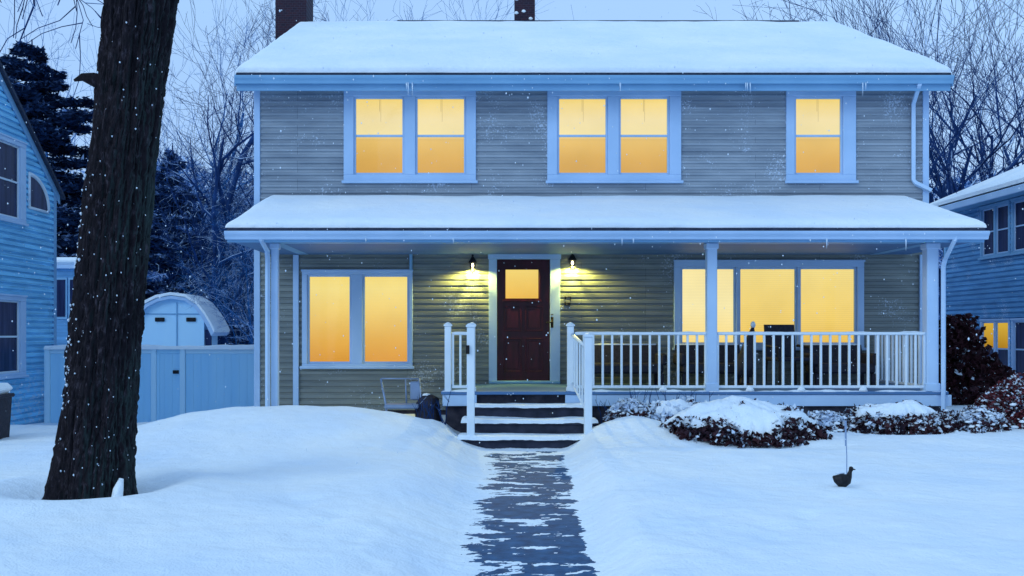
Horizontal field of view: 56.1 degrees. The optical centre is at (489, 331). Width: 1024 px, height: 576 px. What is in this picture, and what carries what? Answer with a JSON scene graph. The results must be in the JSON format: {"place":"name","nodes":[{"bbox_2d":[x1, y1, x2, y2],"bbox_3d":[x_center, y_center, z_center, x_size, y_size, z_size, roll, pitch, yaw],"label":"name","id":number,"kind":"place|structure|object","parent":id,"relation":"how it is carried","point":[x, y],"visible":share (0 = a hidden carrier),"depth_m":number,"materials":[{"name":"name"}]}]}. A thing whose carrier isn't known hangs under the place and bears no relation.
{"place":"outdoors","nodes":[
{"label":"outdoors","id":0,"kind":"place"},
{"bbox_2d":[0,394,1023,575],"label":"snow ground","id":1,"kind":"structure","parent":0,"point":[258,491],"depth_m":8.00,"materials":[{"name":"white snow"}]},
{"bbox_2d":[0,383,14,438],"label":"rubbish bin","id":2,"kind":"object","parent":1,"relation":"on","point":[6,396],"visible":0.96,"depth_m":12.71,"materials":[{"name":"plastic"}]},
{"bbox_2d":[0,61,64,424],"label":"neighbor house","id":3,"kind":"structure","parent":1,"relation":"on","point":[28,174],"depth_m":18.93,"materials":[{"name":"blue wood"}]},
{"bbox_2d":[0,132,28,225],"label":"window","id":4,"kind":"structure","parent":3,"relation":"in","point":[12,153],"depth_m":18.55,"materials":[{"name":"glass"}]},
{"bbox_2d":[0,293,28,379],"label":"window","id":5,"kind":"structure","parent":3,"relation":"in","point":[12,307],"depth_m":18.55,"materials":[{"name":"glass"}]},
{"bbox_2d":[27,172,49,213],"bbox_3d":[-9.170,-2.825,19.531,0.087,0.742,0.882,0,0,0],"label":"attic window","id":6,"kind":"structure","parent":3,"relation":"in","point":[38,199],"depth_m":19.43,"materials":[{"name":"black glass"}]},
{"bbox_2d":[57,257,76,344],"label":"garage","id":7,"kind":"structure","parent":1,"relation":"on","point":[65,274],"depth_m":26.47,"materials":[{"name":"blue wood"}]},
{"bbox_2d":[57,278,66,318],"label":"window","id":8,"kind":"structure","parent":7,"relation":"in","point":[61,282],"depth_m":26.46,"materials":[{"name":"blue glass"}]},
{"bbox_2d":[68,278,72,318],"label":"window","id":9,"kind":"structure","parent":7,"relation":"in","point":[70,280],"depth_m":26.47,"materials":[{"name":"white paint"}]},
{"bbox_2d":[57,194,80,256],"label":"conifer","id":10,"kind":"object","parent":1,"relation":"on","point":[67,238],"visible":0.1,"depth_m":28.61,"materials":[{"name":"green plant"}]},
{"bbox_2d":[0,39,158,270],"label":"conifer","id":11,"kind":"object","parent":1,"relation":"on","point":[41,104],"visible":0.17,"depth_m":29.49,"materials":[{"name":"green plant"}]},
{"bbox_2d":[0,0,178,499],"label":"tree","id":12,"kind":"object","parent":1,"relation":"on","point":[102,364],"visible":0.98,"depth_m":8.39,"materials":[{"name":"brown plant"}]},
{"bbox_2d":[1,0,253,190],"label":"bare tree","id":13,"kind":"object","parent":1,"relation":"on","point":[74,135],"visible":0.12,"depth_m":42.95,"materials":[{"name":"brown plant"}]},
{"bbox_2d":[44,344,253,422],"bbox_3d":[-6.483,1.225,19.593,5.176,1.950,0.183,0,0,0],"label":"vinyl fence","id":14,"kind":"object","parent":1,"relation":"on","point":[172,378],"visible":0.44,"depth_m":19.59,"materials":[{"name":"white plastic"}]},
{"bbox_2d":[62,155,253,344],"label":"distant woods","id":15,"kind":"object","parent":1,"relation":"on","point":[153,275],"visible":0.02,"depth_m":43.23,"materials":[{"name":"plant"}]},
{"bbox_2d":[57,2,258,292],"bbox_3d":[-10.640,-4.815,33.616,12.677,13.767,11.160,0,0,35],"label":"bare tree","id":16,"kind":"object","parent":1,"relation":"on","point":[173,277],"visible":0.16,"depth_m":33.06,"materials":[{"name":"brown plant"}]},
{"bbox_2d":[141,292,229,345],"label":"shed","id":17,"kind":"structure","parent":1,"relation":"on","point":[169,321],"depth_m":26.00,"materials":[{"name":"white paint"}]},
{"bbox_2d":[205,330,211,345],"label":"side window","id":18,"kind":"structure","parent":17,"relation":"in","point":[208,338],"depth_m":26.02,"materials":[{"name":"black glass"}]},
{"bbox_2d":[145,143,253,344],"bbox_3d":[-11.201,-2.176,33.169,5.809,8.644,5.594,0,0,-22],"label":"conifer","id":19,"kind":"object","parent":1,"relation":"on","point":[164,187],"visible":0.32,"depth_m":32.35,"materials":[{"name":"green plant"}]},
{"bbox_2d":[146,120,253,344],"bbox_3d":[-7.914,-2.293,29.604,7.399,8.672,6.573,0,0,-29],"label":"bare tree","id":20,"kind":"object","parent":1,"relation":"on","point":[198,279],"visible":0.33,"depth_m":28.71,"materials":[{"name":"brown plant"}]},
{"bbox_2d":[32,0,370,287],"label":"bare tree","id":21,"kind":"object","parent":1,"relation":"on","point":[221,71],"visible":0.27,"depth_m":37.44,"materials":[{"name":"brown plant"}]},
{"bbox_2d":[149,153,253,344],"bbox_3d":[-7.561,-2.104,29.391,6.227,8.216,7.010,0,0,41],"label":"bare tree","id":22,"kind":"object","parent":1,"relation":"on","point":[246,311],"visible":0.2,"depth_m":29.00,"materials":[{"name":"brown plant"}]},
{"bbox_2d":[152,64,253,344],"bbox_3d":[-7.749,-3.081,27.200,5.568,10.268,6.345,0,0,32],"label":"bare tree","id":23,"kind":"object","parent":1,"relation":"on","point":[213,213],"visible":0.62,"depth_m":27.34,"materials":[{"name":"brown plant"}]},
{"bbox_2d":[172,190,253,344],"bbox_3d":[-7.480,-1.223,28.166,3.382,6.516,6.320,0,0,22],"label":"bare tree","id":24,"kind":"object","parent":1,"relation":"on","point":[237,321],"visible":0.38,"depth_m":27.16,"materials":[{"name":"plant"}]},
{"bbox_2d":[176,203,253,344],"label":"bare tree","id":25,"kind":"object","parent":1,"relation":"on","point":[234,287],"visible":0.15,"depth_m":26.27,"materials":[{"name":"plant"}]},
{"bbox_2d":[186,116,253,343],"bbox_3d":[-7.275,-2.525,32.001,6.919,9.128,7.789,0,0,-36],"label":"bare tree","id":26,"kind":"object","parent":1,"relation":"on","point":[232,244],"visible":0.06,"depth_m":30.42,"materials":[{"name":"brown plant"}]},
{"bbox_2d":[165,0,329,219],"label":"bare tree","id":27,"kind":"object","parent":1,"relation":"on","point":[252,119],"visible":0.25,"depth_m":30.50,"materials":[{"name":"brown plant"}]},
{"bbox_2d":[155,5,385,344],"bbox_3d":[-7.443,-4.293,29.556,9.033,12.647,8.640,0,0,-34],"label":"bare tree","id":28,"kind":"object","parent":1,"relation":"on","point":[234,181],"visible":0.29,"depth_m":28.35,"materials":[{"name":"brown plant"}]},
{"bbox_2d":[235,0,449,152],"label":"bare tree","id":29,"kind":"object","parent":1,"relation":"on","point":[336,20],"visible":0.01,"depth_m":43.15,"materials":[{"name":"brown plant"}]},
{"bbox_2d":[380,378,421,410],"bbox_3d":[-1.310,1.086,14.219,0.676,0.793,0.437,0,0,0],"label":"garden chair","id":30,"kind":"object","parent":1,"relation":"on","point":[415,390],"visible":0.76,"depth_m":14.36,"materials":[{"name":"white metal"}]},
{"bbox_2d":[415,393,441,421],"bbox_3d":[-0.908,1.304,14.242,0.408,0.797,0.363,0,0,0],"label":"covered grill","id":31,"kind":"object","parent":1,"relation":"on","point":[430,398],"visible":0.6,"depth_m":14.12,"materials":[{"name":"fabric"}]},
{"bbox_2d":[412,392,450,424],"bbox_3d":[-0.834,1.091,13.764,0.561,0.498,0.130,0,0,0],"label":"shrub","id":32,"kind":"object","parent":1,"relation":"on","point":[426,407],"visible":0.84,"depth_m":13.75,"materials":[{"name":"black plant"}]},
{"bbox_2d":[386,0,573,20],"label":"bare tree","id":33,"kind":"object","parent":1,"relation":"on","point":[464,12],"visible":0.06,"depth_m":40.45,"materials":[{"name":"brown plant"}]},
{"bbox_2d":[457,323,597,448],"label":"front steps","id":34,"kind":"structure","parent":1,"relation":"on","point":[513,425],"depth_m":13.34,"materials":[{"name":"paint"}]},
{"bbox_2d":[595,399,610,423],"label":"bare shrub","id":35,"kind":"object","parent":1,"relation":"on","point":[599,409],"visible":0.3,"depth_m":13.59,"materials":[{"name":"brown plant"}]},
{"bbox_2d":[224,0,989,432],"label":"house","id":36,"kind":"structure","parent":1,"relation":"on","point":[550,228],"depth_m":15.98,"materials":[{"name":"siding"},{"name":"white paint"},{"name":"snow"}]},
{"bbox_2d":[300,269,413,368],"bbox_3d":[-2.200,-0.214,15.992,1.900,1.652,0.165,0,0,0],"label":"window","id":37,"kind":"structure","parent":36,"relation":"in","point":[324,346],"depth_m":16.08,"materials":[{"name":"yellow glass"}]},
{"bbox_2d":[341,91,477,182],"bbox_3d":[-1.327,-3.274,15.992,2.260,1.612,0.165,0,0,0],"label":"window","id":38,"kind":"structure","parent":36,"relation":"in","point":[370,156],"depth_m":16.08,"materials":[{"name":"yellow glass"}]},
{"bbox_2d":[497,260,552,380],"bbox_3d":[0.593,-0.187,15.959,0.933,2.025,0.181,0,0,0],"label":"door","id":39,"kind":"structure","parent":36,"relation":"in","point":[520,283],"depth_m":16.00,"materials":[{"name":"paint"}]},
{"bbox_2d":[546,91,683,182],"bbox_3d":[2.073,-3.274,15.992,2.287,1.612,0.165,0,0,0],"label":"window","id":40,"kind":"structure","parent":36,"relation":"in","point":[594,143],"depth_m":16.08,"materials":[{"name":"yellow glass"}]},
{"bbox_2d":[578,344,666,384],"bbox_3d":[2.100,0.526,15.470,1.400,0.669,0.680,0,0,0],"label":"porch settee","id":41,"kind":"object","parent":36,"relation":"on","point":[626,359],"visible":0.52,"depth_m":15.66,"materials":[{"name":"wicker"}]},
{"bbox_2d":[673,344,748,384],"bbox_3d":[3.575,0.526,15.470,1.150,0.669,0.680,0,0,0],"label":"porch settee","id":42,"kind":"object","parent":36,"relation":"on","point":[692,358],"visible":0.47,"depth_m":15.66,"materials":[{"name":"wicker"}]},
{"bbox_2d":[672,260,866,349],"bbox_3d":[4.647,-0.447,15.992,3.220,1.505,0.165,0,0,0],"label":"window","id":43,"kind":"structure","parent":36,"relation":"in","point":[758,292],"depth_m":16.08,"materials":[{"name":"yellow glass"}]},
{"bbox_2d":[764,325,809,384],"bbox_3d":[4.715,0.371,15.231,0.604,0.981,0.616,0,0,-8],"label":"porch chair","id":44,"kind":"object","parent":36,"relation":"on","point":[778,343],"visible":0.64,"depth_m":15.44,"materials":[{"name":"wicker"}]},
{"bbox_2d":[785,91,858,182],"bbox_3d":[5.513,-3.274,15.992,1.220,1.612,0.165,0,0,0],"label":"window","id":45,"kind":"structure","parent":36,"relation":"in","point":[809,118],"depth_m":16.00,"materials":[{"name":"yellow glass"}]},
{"bbox_2d":[803,344,875,384],"bbox_3d":[5.625,0.526,15.470,1.050,0.669,0.680,0,0,0],"label":"porch settee","id":46,"kind":"object","parent":36,"relation":"on","point":[844,359],"visible":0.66,"depth_m":15.55,"materials":[{"name":"wicker"}]},
{"bbox_2d":[602,398,653,422],"bbox_3d":[1.953,1.099,13.341,0.784,0.375,0.623,0,0,0],"label":"hedge shrub","id":47,"kind":"object","parent":1,"relation":"on","point":[623,407],"visible":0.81,"depth_m":13.21,"materials":[{"name":"white plant"}]},
{"bbox_2d":[624,388,679,402],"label":"bare shrub","id":48,"kind":"object","parent":1,"relation":"on","point":[650,395],"visible":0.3,"depth_m":13.62,"materials":[{"name":"brown plant"}]},
{"bbox_2d":[643,396,706,420],"bbox_3d":[2.591,1.148,13.293,1.270,0.524,0.675,0,0,0],"label":"hedge shrub","id":49,"kind":"object","parent":1,"relation":"on","point":[660,410],"visible":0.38,"depth_m":13.17,"materials":[{"name":"white plant"}]},
{"bbox_2d":[680,390,712,402],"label":"bare shrub","id":50,"kind":"object","parent":1,"relation":"on","point":[695,397],"visible":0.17,"depth_m":13.69,"materials":[{"name":"brown plant"}]},
{"bbox_2d":[659,395,832,447],"bbox_3d":[3.243,1.147,12.544,2.414,0.634,1.337,0,0,0],"label":"hedge shrub","id":51,"kind":"object","parent":1,"relation":"on","point":[729,417],"visible":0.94,"depth_m":12.16,"materials":[{"name":"brown plant"}]},
{"bbox_2d":[807,410,851,432],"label":"hedge shrub","id":52,"kind":"object","parent":1,"relation":"on","point":[828,420],"visible":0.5,"depth_m":13.03,"materials":[{"name":"white plant"}]},
{"bbox_2d":[693,0,989,181],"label":"bare tree","id":53,"kind":"object","parent":1,"relation":"on","point":[929,95],"visible":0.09,"depth_m":34.34,"materials":[{"name":"brown plant"}]},
{"bbox_2d":[833,466,854,486],"bbox_3d":[3.265,1.371,8.854,0.189,0.267,0.120,0,0,-28],"label":"duck ornament","id":54,"kind":"object","parent":1,"relation":"on","point":[841,479],"visible":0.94,"depth_m":8.82,"materials":[{"name":"black metal"}]},
{"bbox_2d":[844,421,846,473],"bbox_3d":[3.525,1.202,9.501,0.026,0.650,0.020,0,0,-23],"label":"garden stake","id":55,"kind":"object","parent":1,"relation":"on","point":[846,442],"visible":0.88,"depth_m":9.49,"materials":[{"name":"grey metal"}]},
{"bbox_2d":[733,0,1023,318],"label":"bare tree","id":56,"kind":"object","parent":1,"relation":"on","point":[963,180],"visible":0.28,"depth_m":27.99,"materials":[{"name":"brown plant"}]},
{"bbox_2d":[836,400,964,434],"bbox_3d":[5.622,1.185,13.212,1.943,0.510,0.816,0,0,0],"label":"hedge shrub","id":57,"kind":"object","parent":1,"relation":"on","point":[866,418],"visible":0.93,"depth_m":12.99,"materials":[{"name":"brown plant"}]},
{"bbox_2d":[781,0,1023,200],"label":"bare tree","id":58,"kind":"object","parent":1,"relation":"on","point":[946,184],"visible":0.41,"depth_m":30.09,"materials":[{"name":"brown plant"}]},
{"bbox_2d":[824,0,1007,263],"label":"bare tree","id":59,"kind":"object","parent":1,"relation":"on","point":[941,96],"visible":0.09,"depth_m":36.17,"materials":[{"name":"brown plant"}]},
{"bbox_2d":[826,0,1023,197],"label":"bare tree","id":60,"kind":"object","parent":1,"relation":"on","point":[981,148],"visible":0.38,"depth_m":36.04,"materials":[{"name":"brown plant"}]},
{"bbox_2d":[932,165,1003,328],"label":"distant woods","id":61,"kind":"object","parent":1,"relation":"on","point":[965,186],"visible":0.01,"depth_m":48.89,"materials":[{"name":"brown plant"}]},
{"bbox_2d":[939,313,997,404],"bbox_3d":[8.501,0.549,17.405,1.401,1.801,1.266,0,0,0],"label":"evergreen shrub","id":62,"kind":"object","parent":1,"relation":"on","point":[962,350],"visible":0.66,"depth_m":17.09,"materials":[{"name":"green plant"}]},
{"bbox_2d":[930,164,1023,377],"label":"neighbor house","id":63,"kind":"structure","parent":1,"relation":"on","point":[979,283],"depth_m":23.47,"materials":[{"name":"blue wood"}]},
{"bbox_2d":[978,199,1010,259],"bbox_3d":[12.380,-2.479,23.509,0.140,1.342,1.433,0,0,0],"label":"window","id":64,"kind":"structure","parent":63,"relation":"in","point":[996,216],"depth_m":23.44,"materials":[{"name":"glass"}]},
{"bbox_2d":[979,319,1010,366],"bbox_3d":[12.380,0.436,23.509,0.140,1.512,1.433,0,0,0],"label":"window","id":65,"kind":"structure","parent":63,"relation":"in","point":[999,339],"depth_m":23.37,"materials":[{"name":"yellow glass"}]},
{"bbox_2d":[1009,196,1023,255],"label":"window","id":66,"kind":"structure","parent":63,"relation":"in","point":[1017,214],"depth_m":22.55,"materials":[{"name":"white paint"}]},
{"bbox_2d":[1010,318,1023,377],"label":"window","id":67,"kind":"structure","parent":63,"relation":"in","point":[1017,333],"depth_m":22.58,"materials":[{"name":"white paint"}]},
{"bbox_2d":[930,35,1023,194],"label":"bare tree","id":68,"kind":"object","parent":1,"relation":"on","point":[994,161],"visible":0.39,"depth_m":32.94,"materials":[{"name":"brown plant"}]},
{"bbox_2d":[949,356,1015,404],"bbox_3d":[8.785,0.916,17.207,1.158,1.023,1.172,0,0,0],"label":"evergreen shrub","id":69,"kind":"object","parent":1,"relation":"on","point":[993,373],"visible":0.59,"depth_m":16.94,"materials":[{"name":"green plant"}]},
{"bbox_2d":[956,405,1011,433],"bbox_3d":[6.719,1.219,13.202,0.885,0.428,0.699,0,0,0],"label":"hedge shrub","id":70,"kind":"object","parent":1,"relation":"on","point":[977,419],"visible":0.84,"depth_m":13.01,"materials":[{"name":"white plant"}]},
{"bbox_2d":[974,372,1023,428],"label":"hedge shrub","id":71,"kind":"object","parent":1,"relation":"on","point":[1011,409],"visible":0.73,"depth_m":13.55,"materials":[{"name":"brown plant"}]},
{"bbox_2d":[0,0,1023,503],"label":"falling snow","id":72,"kind":"structure","parent":0,"point":[502,196],"depth_m":8.80,"materials":[{"name":"white snow"}]},
{"bbox_2d":[0,0,1023,319],"label":"sky","id":73,"kind":"structure","parent":0,"point":[382,9],"materials":[{"name":"blue"}]},
{"bbox_2d":[460,450,599,575],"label":"path","id":74,"kind":"structure","parent":0,"point":[569,549],"depth_m":7.90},
{"bbox_2d":[728,321,755,384],"bbox_3d":[3.925,0.345,14.900,0.440,1.030,0.440,0,0,0],"label":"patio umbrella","id":75,"kind":"object","parent":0,"point":[749,358],"visible":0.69,"depth_m":14.81,"materials":[{"name":"black fabric"}]}
]}

